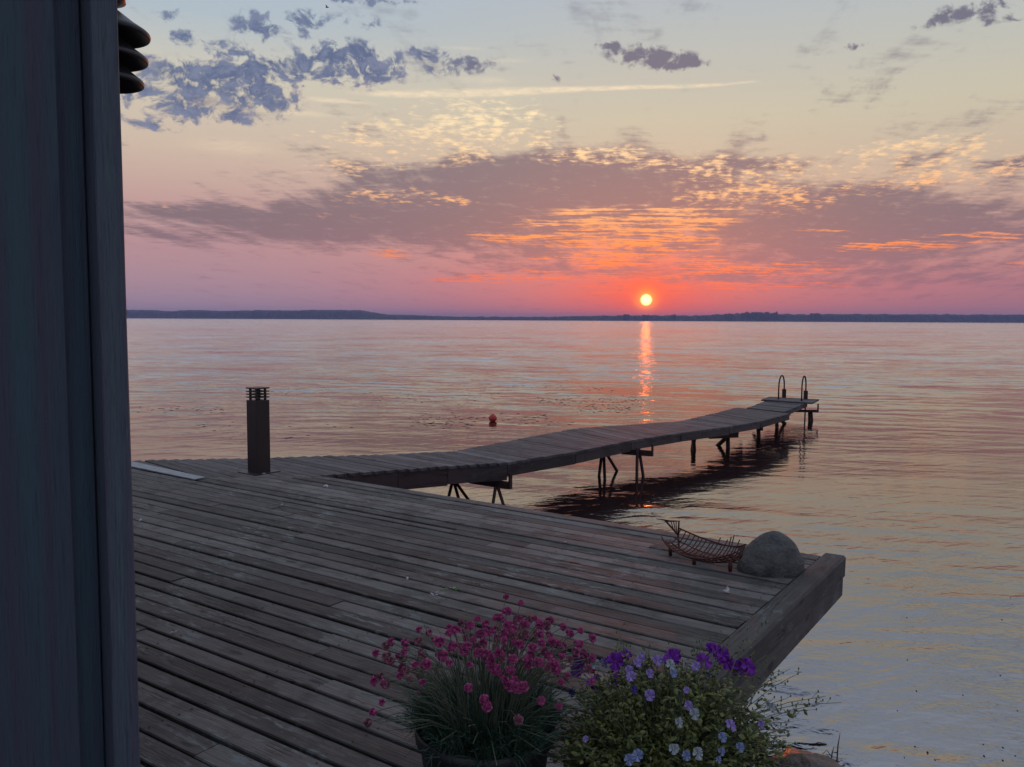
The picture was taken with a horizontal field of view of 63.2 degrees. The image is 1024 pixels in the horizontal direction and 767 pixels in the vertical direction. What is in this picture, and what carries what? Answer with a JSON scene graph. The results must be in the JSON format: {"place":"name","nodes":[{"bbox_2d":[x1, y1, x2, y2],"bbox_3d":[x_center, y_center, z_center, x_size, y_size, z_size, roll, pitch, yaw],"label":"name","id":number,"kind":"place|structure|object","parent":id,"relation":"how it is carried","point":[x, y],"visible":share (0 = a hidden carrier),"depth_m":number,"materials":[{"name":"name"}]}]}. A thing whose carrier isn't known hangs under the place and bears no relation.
{"place":"outdoors","nodes":[
{"label":"outdoors","id":0,"kind":"place"},
{"bbox_2d":[126,310,452,318],"bbox_3d":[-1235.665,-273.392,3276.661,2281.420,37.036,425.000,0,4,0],"label":"hills","id":1,"kind":"structure","parent":0,"point":[277,314],"depth_m":3086.82,"materials":[{"name":"plant"}]},
{"bbox_2d":[117,0,1023,316],"label":"sky","id":2,"kind":"structure","parent":0,"point":[455,158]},
{"bbox_2d":[127,318,1023,766],"bbox_3d":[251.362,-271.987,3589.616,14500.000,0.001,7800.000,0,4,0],"label":"water","id":3,"kind":"structure","parent":0,"point":[893,472],"depth_m":14.30,"materials":[{"name":"liquid"}]},
{"bbox_2d":[133,375,818,504],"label":"jetty","id":4,"kind":"object","parent":3,"relation":"in","point":[494,465],"visible":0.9,"depth_m":9.33,"materials":[{"name":"grey wood"}]},
{"bbox_2d":[131,467,845,766],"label":"wooden deck","id":5,"kind":"structure","parent":3,"relation":"in","point":[296,608],"depth_m":4.03,"materials":[{"name":"grey wood"}]},
{"bbox_2d":[0,0,139,766],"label":"house wall","id":6,"kind":"structure","parent":5,"relation":"on","point":[68,671],"depth_m":1.93,"materials":[{"name":"wood"}]},
{"bbox_2d":[117,0,150,93],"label":"wall lamp","id":7,"kind":"object","parent":6,"relation":"attached to","point":[132,36],"visible":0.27,"depth_m":2.88,"materials":[{"name":"metal"}]},
{"bbox_2d":[131,461,204,479],"bbox_3d":[-3.288,0.756,7.482,1.683,0.008,0.144,4,6,38],"label":"metal plate","id":8,"kind":"object","parent":5,"relation":"on","point":[163,470],"visible":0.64,"depth_m":7.28,"materials":[{"name":"silver metal"}]},
{"bbox_2d":[238,386,280,475],"bbox_3d":[-2.214,0.407,7.280,0.278,0.750,0.262,4,5,37],"label":"bollard light","id":9,"kind":"object","parent":5,"relation":"on","point":[258,434],"visible":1,"depth_m":7.24,"materials":[{"name":"brown paint"}]},
{"bbox_2d":[438,586,460,589],"bbox_3d":[-0.310,1.024,4.156,0.121,0.021,0.044,0,4,0],"label":"fallen sprig","id":10,"kind":"object","parent":5,"relation":"on","point":[456,588],"visible":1,"depth_m":4.16,"materials":[{"name":"plant"}]},
{"bbox_2d":[414,695,554,766],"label":"flower pot","id":11,"kind":"object","parent":5,"relation":"on","point":[444,759],"visible":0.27,"depth_m":2.04,"materials":[{"name":"black plastic"}]},
{"bbox_2d":[361,594,600,766],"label":"thrift plant","id":12,"kind":"object","parent":11,"relation":"in","point":[497,714],"visible":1,"depth_m":2.08,"materials":[{"name":"green plant"}]},
{"bbox_2d":[658,519,745,571],"bbox_3d":[1.080,0.903,4.697,0.287,0.188,0.603,-3,6,-40],"label":"iron boat basket","id":13,"kind":"object","parent":5,"relation":"on","point":[730,558],"visible":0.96,"depth_m":4.73,"materials":[{"name":"brown metal"}]},
{"bbox_2d":[737,531,803,577],"bbox_3d":[1.405,0.922,4.514,0.365,0.246,0.286,0,4,0],"label":"boulder","id":14,"kind":"object","parent":5,"relation":"on","point":[773,554],"visible":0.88,"depth_m":4.42,"materials":[{"name":"stone"}]},
{"bbox_2d":[489,413,496,421],"bbox_3d":[-0.387,0.693,16.768,0.166,0.180,0.166,0,4,0],"label":"buoy","id":15,"kind":"object","parent":3,"relation":"on","point":[492,417],"visible":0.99,"depth_m":16.71,"materials":[{"name":"red plastic"}]},
{"bbox_2d":[140,383,1017,760],"bbox_3d":[1.249,0.442,21.118,19.519,0.010,29.235,3,5,30],"label":"floating weed","id":16,"kind":"object","parent":3,"relation":"in","point":[536,421],"visible":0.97,"depth_m":18.22,"materials":[{"name":"plant"}]},
{"bbox_2d":[771,748,841,766],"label":"shore rock","id":17,"kind":"object","parent":3,"relation":"in","point":[808,759],"visible":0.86,"depth_m":3.80,"materials":[{"name":"stone"}]},
{"bbox_2d":[836,735,839,761],"bbox_3d":[1.512,1.717,3.861,0.016,0.200,0.008,0,4,0],"label":"reed","id":18,"kind":"object","parent":3,"relation":"in","point":[837,750],"visible":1,"depth_m":3.86,"materials":[{"name":"plant"}]},
{"bbox_3d":[0.407,1.723,2.123,0.952,0.849,1.005,0,4,0],"label":"shore rock","id":19,"kind":"object","parent":3,"relation":"in","visible":0},
{"bbox_2d":[577,734,752,766],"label":"flower pot","id":20,"kind":"object","parent":19,"relation":"on","point":[587,764],"visible":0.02,"depth_m":2.13,"materials":[{"name":"black plastic"}]},
{"bbox_2d":[547,620,841,766],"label":"viola plant","id":21,"kind":"object","parent":20,"relation":"in","point":[670,720],"visible":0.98,"depth_m":2.14,"materials":[{"name":"green plant"}]},
{"bbox_2d":[357,313,1023,322],"bbox_3d":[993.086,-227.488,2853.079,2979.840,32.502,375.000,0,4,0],"label":"hills","id":22,"kind":"structure","parent":0,"point":[961,318],"depth_m":2685.51,"materials":[{"name":"plant"}]},
{"bbox_2d":[623,312,820,319],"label":"wood","id":23,"kind":"object","parent":22,"relation":"on","point":[768,315],"visible":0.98,"depth_m":2674.99,"materials":[{"name":"plant"}]}
]}

